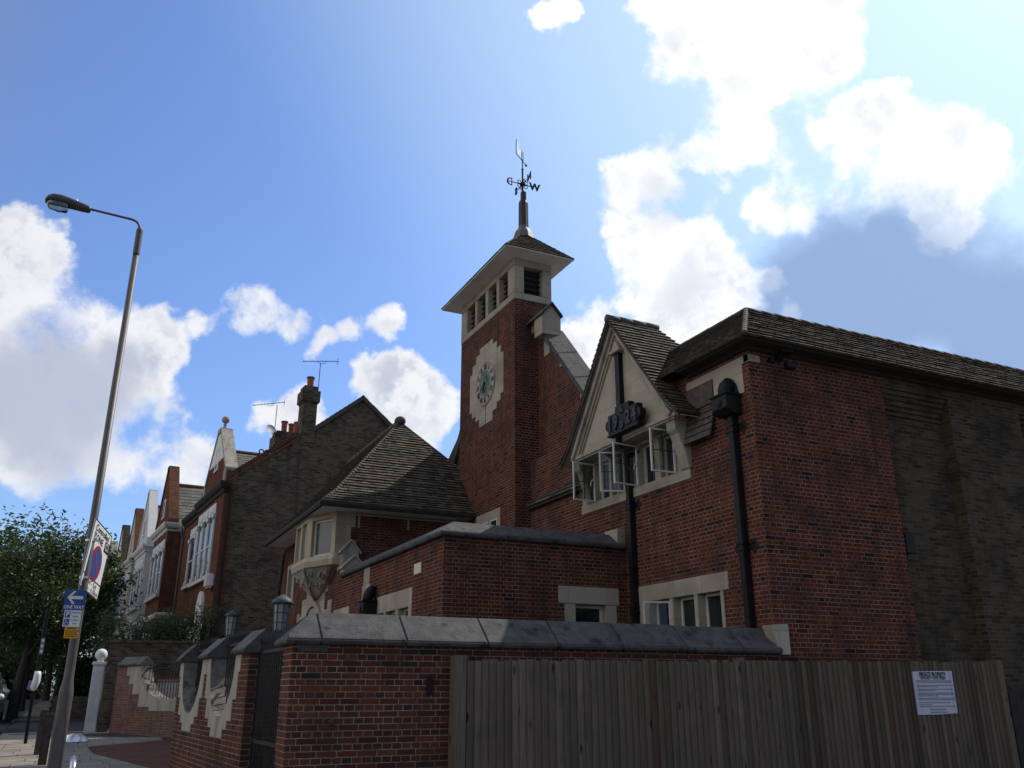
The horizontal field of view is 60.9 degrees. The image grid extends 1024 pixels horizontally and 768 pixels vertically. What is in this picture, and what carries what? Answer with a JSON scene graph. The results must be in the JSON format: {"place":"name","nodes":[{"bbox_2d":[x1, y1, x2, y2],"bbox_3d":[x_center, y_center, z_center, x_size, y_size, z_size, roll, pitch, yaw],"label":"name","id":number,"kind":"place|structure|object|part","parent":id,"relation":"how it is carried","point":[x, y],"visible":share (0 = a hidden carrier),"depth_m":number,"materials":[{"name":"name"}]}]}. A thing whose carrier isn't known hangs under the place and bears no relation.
{"place":"outdoors","nodes":[
{"label":"outdoors","id":0,"kind":"place"},
{"bbox_2d":[0,673,3,713],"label":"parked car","id":1,"kind":"object","parent":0,"point":[1,693],"visible":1,"depth_m":26.08,"materials":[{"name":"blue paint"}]},
{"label":"side window","id":2,"kind":"part","parent":1,"relation":"part of","materials":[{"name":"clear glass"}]},
{"bbox_2d":[0,686,52,732],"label":"road","id":3,"kind":"structure","parent":0,"point":[4,725],"depth_m":38.83,"materials":[{"name":"grey asphalt"}]},
{"bbox_2d":[0,678,9,719],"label":"parked car","id":4,"kind":"object","parent":3,"relation":"on","point":[6,691],"visible":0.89,"depth_m":32.40,"materials":[{"name":"blue paint"}]},
{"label":"side window","id":5,"kind":"part","parent":4,"relation":"part of","materials":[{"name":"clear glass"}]},
{"bbox_2d":[0,505,37,665],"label":"street tree","id":6,"kind":"object","parent":3,"relation":"on","point":[19,647],"visible":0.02,"depth_m":47.61,"materials":[{"name":"green plant"}]},
{"bbox_2d":[17,689,100,719],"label":"pavement","id":7,"kind":"structure","parent":0,"point":[38,707],"depth_m":39.47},
{"bbox_2d":[0,737,162,767],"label":"pavement","id":8,"kind":"structure","parent":0,"point":[16,753],"depth_m":17.53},
{"bbox_2d":[23,608,49,743],"bbox_3d":[-11.358,6.972,20.762,0.304,3.164,0.193,-15,-25,37],"label":"sign post","id":9,"kind":"object","parent":8,"relation":"on","point":[33,684],"visible":0.94,"depth_m":20.69,"materials":[{"name":"black metal"}]},
{"bbox_2d":[33,708,48,754],"bbox_3d":[-9.561,7.097,17.672,0.140,0.980,0.140,9,-21,-24],"label":"wooden bollard","id":10,"kind":"object","parent":8,"relation":"on","point":[43,712],"visible":0.6,"depth_m":17.63,"materials":[{"name":"brown wood"}]},
{"bbox_2d":[37,713,53,764],"bbox_3d":[-8.418,6.453,15.717,0.140,0.970,0.140,9,-21,-24],"label":"wooden bollard","id":11,"kind":"object","parent":8,"relation":"on","point":[45,740],"visible":1,"depth_m":15.67,"materials":[{"name":"brown wood"}]},
{"bbox_2d":[68,755,76,767],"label":"cycle hoop","id":12,"kind":"object","parent":8,"relation":"on","point":[73,762],"visible":1,"depth_m":7.55,"materials":[{"name":"metal"}]},
{"bbox_2d":[66,733,88,741],"bbox_3d":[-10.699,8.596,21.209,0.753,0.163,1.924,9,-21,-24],"label":"plastic bag","id":13,"kind":"object","parent":8,"relation":"on","point":[74,737],"visible":0.69,"depth_m":20.88,"materials":[{"name":"white plastic"}]},
{"bbox_2d":[45,193,142,767],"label":"street lamp","id":14,"kind":"object","parent":8,"relation":"on","point":[60,728],"visible":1,"depth_m":11.00,"materials":[{"name":"grey metal"}]},
{"bbox_2d":[49,718,66,767],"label":"inspection door","id":15,"kind":"structure","parent":14,"relation":"in","point":[61,723],"depth_m":9.94,"materials":[{"name":"grey paint"}]},
{"bbox_2d":[63,627,78,637],"bbox_3d":[-5.220,2.949,10.319,0.153,0.126,0.068,9,-21,-24],"label":"yellow notice","id":16,"kind":"object","parent":14,"relation":"attached to","point":[71,632],"visible":1,"depth_m":10.29,"materials":[{"name":"metal"}]},
{"bbox_2d":[62,610,80,626],"bbox_3d":[-5.232,2.792,10.360,0.185,0.190,0.080,9,-21,-24],"label":"disabled parking sign","id":17,"kind":"object","parent":14,"relation":"attached to","point":[71,618],"visible":1,"depth_m":10.33,"materials":[{"name":"metal"}]},
{"bbox_2d":[63,589,86,609],"bbox_3d":[-5.255,2.606,10.483,0.240,0.235,0.182,9,-21,-24],"label":"one way sign","id":18,"kind":"object","parent":14,"relation":"attached to","point":[74,599],"visible":1,"depth_m":10.40,"materials":[{"name":"metal"}]},
{"bbox_2d":[79,518,111,599],"bbox_3d":[-5.249,2.209,10.943,0.120,0.930,0.755,3,-20,-7],"label":"parking zone sign","id":19,"kind":"object","parent":14,"relation":"attached to","point":[102,540],"visible":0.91,"depth_m":10.96,"materials":[{"name":"metal"}]},
{"bbox_2d":[88,739,170,767],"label":"block paving","id":20,"kind":"structure","parent":8,"relation":"on","point":[153,754],"depth_m":18.12,"materials":[{"name":"red brick"}]},
{"bbox_2d":[0,721,171,739],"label":"crossover","id":21,"kind":"object","parent":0,"point":[15,731],"visible":0.4,"depth_m":24.82,"materials":[{"name":"concrete"}]},
{"bbox_2d":[225,610,239,636],"bbox_3d":[-7.210,6.162,22.384,0.389,0.674,0.389,9,-21,-24],"label":"lantern","id":22,"kind":"object","parent":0,"point":[231,619],"visible":0.82,"depth_m":22.29,"materials":[{"name":"glass"}]},
{"bbox_2d":[269,654,280,767],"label":"lantern pier","id":23,"kind":"structure","parent":0,"point":[276,708],"depth_m":13.72,"materials":[{"name":"red brick"}]},
{"bbox_2d":[271,595,292,632],"bbox_3d":[-3.803,3.796,14.367,0.357,0.634,0.357,9,-21,-24],"label":"lantern","id":24,"kind":"object","parent":23,"relation":"on","point":[282,604],"visible":0.82,"depth_m":14.28,"materials":[{"name":"glass"}]},
{"bbox_2d":[0,0,1023,684],"label":"sky","id":25,"kind":"structure","parent":0,"point":[302,180],"materials":[{"name":"blue"}]},
{"bbox_3d":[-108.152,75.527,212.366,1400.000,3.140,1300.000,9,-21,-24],"label":"ground","id":26,"kind":"structure","parent":0,"visible":0},
{"bbox_2d":[0,647,58,698],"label":"street tree","id":27,"kind":"object","parent":26,"relation":"on","point":[41,685],"visible":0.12,"depth_m":61.52,"materials":[{"name":"green plant"}]},
{"bbox_2d":[0,641,59,698],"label":"street tree","id":28,"kind":"object","parent":26,"relation":"on","point":[2,653],"visible":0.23,"depth_m":58.04,"materials":[{"name":"green plant"}]},
{"bbox_2d":[11,689,97,724],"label":"kerb","id":29,"kind":"structure","parent":26,"relation":"on","point":[13,721],"depth_m":30.77,"materials":[{"name":"stone"}]},
{"bbox_2d":[0,545,120,700],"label":"street tree","id":30,"kind":"object","parent":26,"relation":"on","point":[47,685],"visible":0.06,"depth_m":52.43,"materials":[{"name":"green plant"}]},
{"bbox_2d":[0,521,132,710],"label":"street tree","id":31,"kind":"object","parent":26,"relation":"on","point":[23,698],"visible":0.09,"depth_m":41.35,"materials":[{"name":"green plant"}]},
{"bbox_2d":[51,696,88,719],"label":"brick wall","id":32,"kind":"structure","parent":26,"relation":"on","point":[79,707],"depth_m":31.16,"materials":[{"name":"brown brick"}]},
{"bbox_2d":[48,654,96,712],"bbox_3d":[-17.829,12.345,35.356,1.662,2.490,9.243,9,-21,-24],"label":"clipped hedge","id":33,"kind":"object","parent":26,"relation":"on","point":[83,673],"visible":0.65,"depth_m":31.84,"materials":[{"name":"green plant"}]},
{"bbox_2d":[0,502,154,720],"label":"street tree","id":34,"kind":"object","parent":26,"relation":"on","point":[21,614],"visible":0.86,"depth_m":32.71,"materials":[{"name":"green plant"}]},
{"bbox_2d":[53,523,123,656],"bbox_3d":[-17.916,9.784,36.474,2.649,7.766,2.996,9,-21,-24],"label":"street tree","id":35,"kind":"object","parent":26,"relation":"on","point":[114,557],"visible":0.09,"depth_m":36.75,"materials":[{"name":"green plant"}]},
{"bbox_2d":[83,649,107,731],"bbox_3d":[-12.261,9.054,25.617,0.380,2.430,0.380,9,-21,-24],"label":"white gatepost","id":36,"kind":"object","parent":26,"relation":"on","point":[95,693],"visible":0.99,"depth_m":25.49,"materials":[{"name":"paint"}]},
{"bbox_2d":[92,541,117,656],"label":"terrace house","id":37,"kind":"structure","parent":26,"relation":"on","point":[115,546],"depth_m":63.07,"materials":[{"name":"beige paint"}]},
{"bbox_2d":[97,664,116,731],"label":"brick pier","id":38,"kind":"structure","parent":26,"relation":"on","point":[106,700],"depth_m":25.53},
{"bbox_2d":[100,525,130,700],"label":"terrace house","id":39,"kind":"structure","parent":26,"relation":"on","point":[124,537],"depth_m":56.64,"materials":[{"name":"white paint"}]},
{"bbox_2d":[113,508,143,639],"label":"terrace house","id":40,"kind":"structure","parent":26,"relation":"on","point":[129,562],"depth_m":51.40,"materials":[{"name":"beige paint"}]},
{"bbox_2d":[115,571,129,619],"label":"window","id":41,"kind":"structure","parent":40,"relation":"in","point":[127,575],"depth_m":51.01,"materials":[{"name":"white paint"}]},
{"bbox_2d":[129,533,133,550],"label":"attic window","id":42,"kind":"structure","parent":40,"relation":"in","point":[133,533],"depth_m":52.04,"materials":[{"name":"white paint"}]},
{"bbox_2d":[83,603,175,660],"bbox_3d":[-12.673,9.144,28.587,3.074,3.922,2.177,9,-21,-24],"label":"shrub","id":43,"kind":"object","parent":26,"relation":"on","point":[148,630],"visible":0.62,"depth_m":28.78,"materials":[{"name":"green plant"}]},
{"bbox_2d":[124,489,159,638],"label":"terrace house","id":44,"kind":"structure","parent":26,"relation":"on","point":[142,554],"depth_m":46.37,"materials":[{"name":"white paint"}]},
{"bbox_2d":[126,558,143,613],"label":"window","id":45,"kind":"structure","parent":44,"relation":"in","point":[139,566],"depth_m":46.42,"materials":[{"name":"white paint"}]},
{"bbox_2d":[142,519,146,537],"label":"attic window","id":46,"kind":"structure","parent":44,"relation":"in","point":[146,519],"depth_m":47.60,"materials":[{"name":"white paint"}]},
{"bbox_2d":[109,656,179,739],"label":"splayed wall","id":47,"kind":"structure","parent":26,"relation":"on","point":[143,705],"depth_m":24.53,"materials":[{"name":"weathered red brick"},{"name":"weathered stone"},{"name":"stained stone"}]},
{"bbox_2d":[107,639,208,727],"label":"garden wall","id":48,"kind":"structure","parent":26,"relation":"on","point":[120,650],"depth_m":28.32,"materials":[{"name":"brick"}]},
{"bbox_2d":[156,677,178,697],"bbox_3d":[-9.275,9.514,25.562,2.390,1.720,0.320,9,-21,-24],"label":"railing","id":49,"kind":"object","parent":26,"relation":"on","point":[166,686],"depth_m":25.32,"materials":[{"name":"metal"}]},
{"bbox_2d":[142,466,203,639],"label":"terrace house","id":50,"kind":"structure","parent":26,"relation":"on","point":[179,500],"depth_m":40.43,"materials":[{"name":"brown brick"}]},
{"bbox_2d":[143,539,165,603],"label":"window","id":51,"kind":"structure","parent":50,"relation":"in","point":[157,557],"depth_m":40.75,"materials":[{"name":"white paint"}]},
{"bbox_2d":[161,498,166,519],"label":"attic window","id":52,"kind":"structure","parent":50,"relation":"in","point":[164,507],"depth_m":41.91,"materials":[{"name":"white paint"}]},
{"bbox_2d":[153,590,223,654],"bbox_3d":[-11.119,9.138,29.274,2.624,4.386,1.953,9,-21,-24],"label":"shrub","id":53,"kind":"object","parent":26,"relation":"on","point":[183,626],"visible":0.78,"depth_m":29.46,"materials":[{"name":"green plant"}]},
{"bbox_2d":[190,600,230,640],"bbox_3d":[-10.455,9.383,29.584,1.396,4.119,1.468,9,-21,-24],"label":"shrub","id":54,"kind":"object","parent":26,"relation":"on","point":[205,624],"visible":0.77,"depth_m":29.87,"materials":[{"name":"green plant"}]},
{"bbox_2d":[168,629,281,767],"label":"niche wall","id":55,"kind":"structure","parent":26,"relation":"on","point":[213,714],"depth_m":12.57,"materials":[{"name":"red brick"}]},
{"bbox_2d":[248,626,286,767],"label":"iron gate","id":56,"kind":"structure","parent":55,"relation":"attached to","point":[260,739],"depth_m":10.38,"materials":[{"name":"black metal"}]},
{"bbox_2d":[169,376,391,641],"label":"terrace house","id":57,"kind":"structure","parent":26,"relation":"on","point":[247,505],"depth_m":33.13,"materials":[{"name":"red brick"}]},
{"bbox_2d":[181,525,197,589],"bbox_3d":[-13.523,7.311,36.682,0.190,2.540,1.840,11,-22,-28],"label":"window","id":58,"kind":"structure","parent":57,"relation":"in","point":[192,540],"depth_m":36.85,"materials":[{"name":"white paint"}]},
{"bbox_2d":[188,502,217,587],"bbox_3d":[-11.985,6.294,33.791,0.190,2.840,3.590,11,-22,-28],"label":"window","id":59,"kind":"structure","parent":57,"relation":"in","point":[205,528],"depth_m":33.70,"materials":[{"name":"white paint"}]},
{"bbox_2d":[213,447,219,473],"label":"attic window","id":60,"kind":"structure","parent":57,"relation":"in","point":[216,465],"depth_m":34.23,"materials":[{"name":"white paint"}]},
{"bbox_2d":[253,398,285,434],"bbox_3d":[-10.589,1.677,37.658,1.364,2.333,0.336,9,-21,-24],"label":"television aerial","id":61,"kind":"object","parent":57,"relation":"attached to","point":[272,405],"visible":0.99,"depth_m":37.96,"materials":[{"name":"grey paint"}]},
{"bbox_2d":[266,424,275,433],"bbox_3d":[-10.318,1.961,37.356,0.414,0.485,0.594,4,-20,-11],"label":"satellite dish","id":62,"kind":"object","parent":57,"relation":"attached to","point":[271,429],"visible":1,"depth_m":37.33,"materials":[{"name":"white metal"}]},
{"bbox_2d":[302,361,338,390],"bbox_3d":[-7.927,-0.068,35.748,1.512,2.354,0.345,9,-21,-24],"label":"television aerial","id":63,"kind":"object","parent":57,"relation":"attached to","point":[320,366],"visible":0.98,"depth_m":35.94,"materials":[{"name":"grey paint"}]},
{"bbox_2d":[273,612,790,767],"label":"boundary wall","id":64,"kind":"structure","parent":26,"relation":"on","point":[364,690],"depth_m":9.93,"materials":[{"name":"red brick"}]},
{"bbox_2d":[259,191,1023,760],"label":"school building","id":65,"kind":"structure","parent":26,"relation":"on","point":[827,493],"depth_m":15.35,"materials":[{"name":"red brick"}]},
{"bbox_2d":[286,563,294,607],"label":"pavilion window","id":66,"kind":"structure","parent":65,"relation":"in","point":[290,578],"depth_m":25.76,"materials":[{"name":"wood"}]},
{"bbox_2d":[291,511,339,574],"bbox_3d":[-5.089,4.166,22.389,0.814,1.340,3.566,9,-21,-24],"label":"oriel window","id":67,"kind":"structure","parent":65,"relation":"in","point":[315,535],"depth_m":21.48,"materials":[{"name":"stone"}]},
{"bbox_2d":[361,567,412,615],"bbox_3d":[-2.435,4.750,17.167,0.214,2.530,3.250,9,-21,-24],"label":"annex front window","id":68,"kind":"structure","parent":65,"relation":"in","point":[398,603],"depth_m":16.76,"materials":[{"name":"stone"}]},
{"bbox_2d":[476,507,499,525],"bbox_3d":[-0.550,3.799,21.148,0.115,1.360,1.440,9,-21,-24],"label":"tower window","id":69,"kind":"structure","parent":65,"relation":"in","point":[492,517],"depth_m":21.12,"materials":[{"name":"stone"}]},
{"bbox_2d":[507,139,539,194],"bbox_3d":[0.306,-5.877,23.836,0.729,1.460,0.802,-7,-20,19],"label":"weather vane","id":70,"kind":"object","parent":65,"relation":"on","point":[522,183],"visible":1,"depth_m":23.73,"materials":[{"name":"black paint"}]},
{"bbox_2d":[558,586,619,622],"bbox_3d":[1.353,4.519,15.587,1.260,1.710,0.214,9,-21,-24],"label":"annex side window","id":71,"kind":"structure","parent":65,"relation":"in","point":[576,604],"depth_m":15.76,"materials":[{"name":"stone"}]},
{"bbox_2d":[572,427,691,514],"bbox_3d":[2.108,1.627,16.498,0.859,1.070,3.690,9,-21,-24],"label":"gable window","id":72,"kind":"structure","parent":65,"relation":"in","point":[656,466],"depth_m":16.34,"materials":[{"name":"wood"}]},
{"bbox_2d":[639,571,731,627],"bbox_3d":[2.742,4.238,14.337,0.715,2.010,2.510,9,-21,-24],"label":"hall window","id":73,"kind":"structure","parent":65,"relation":"in","point":[704,600],"depth_m":14.56,"materials":[{"name":"stone"}]},
{"bbox_2d":[448,655,1020,767],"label":"wooden fence","id":74,"kind":"object","parent":26,"relation":"on","point":[582,713],"visible":1,"depth_m":11.44,"materials":[{"name":"brown wood"}]},
{"bbox_2d":[912,671,957,714],"bbox_3d":[6.409,4.666,13.174,0.888,0.625,0.009,9,-21,-24],"label":"notice sheet","id":75,"kind":"object","parent":74,"relation":"attached to","point":[931,690],"visible":1,"depth_m":13.16,"materials":[{"name":"paper"}]},
{"bbox_2d":[1007,691,1023,767],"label":"board gate","id":76,"kind":"structure","parent":74,"relation":"attached to","point":[1016,700],"depth_m":13.73,"materials":[{"name":"wood"}]}
]}

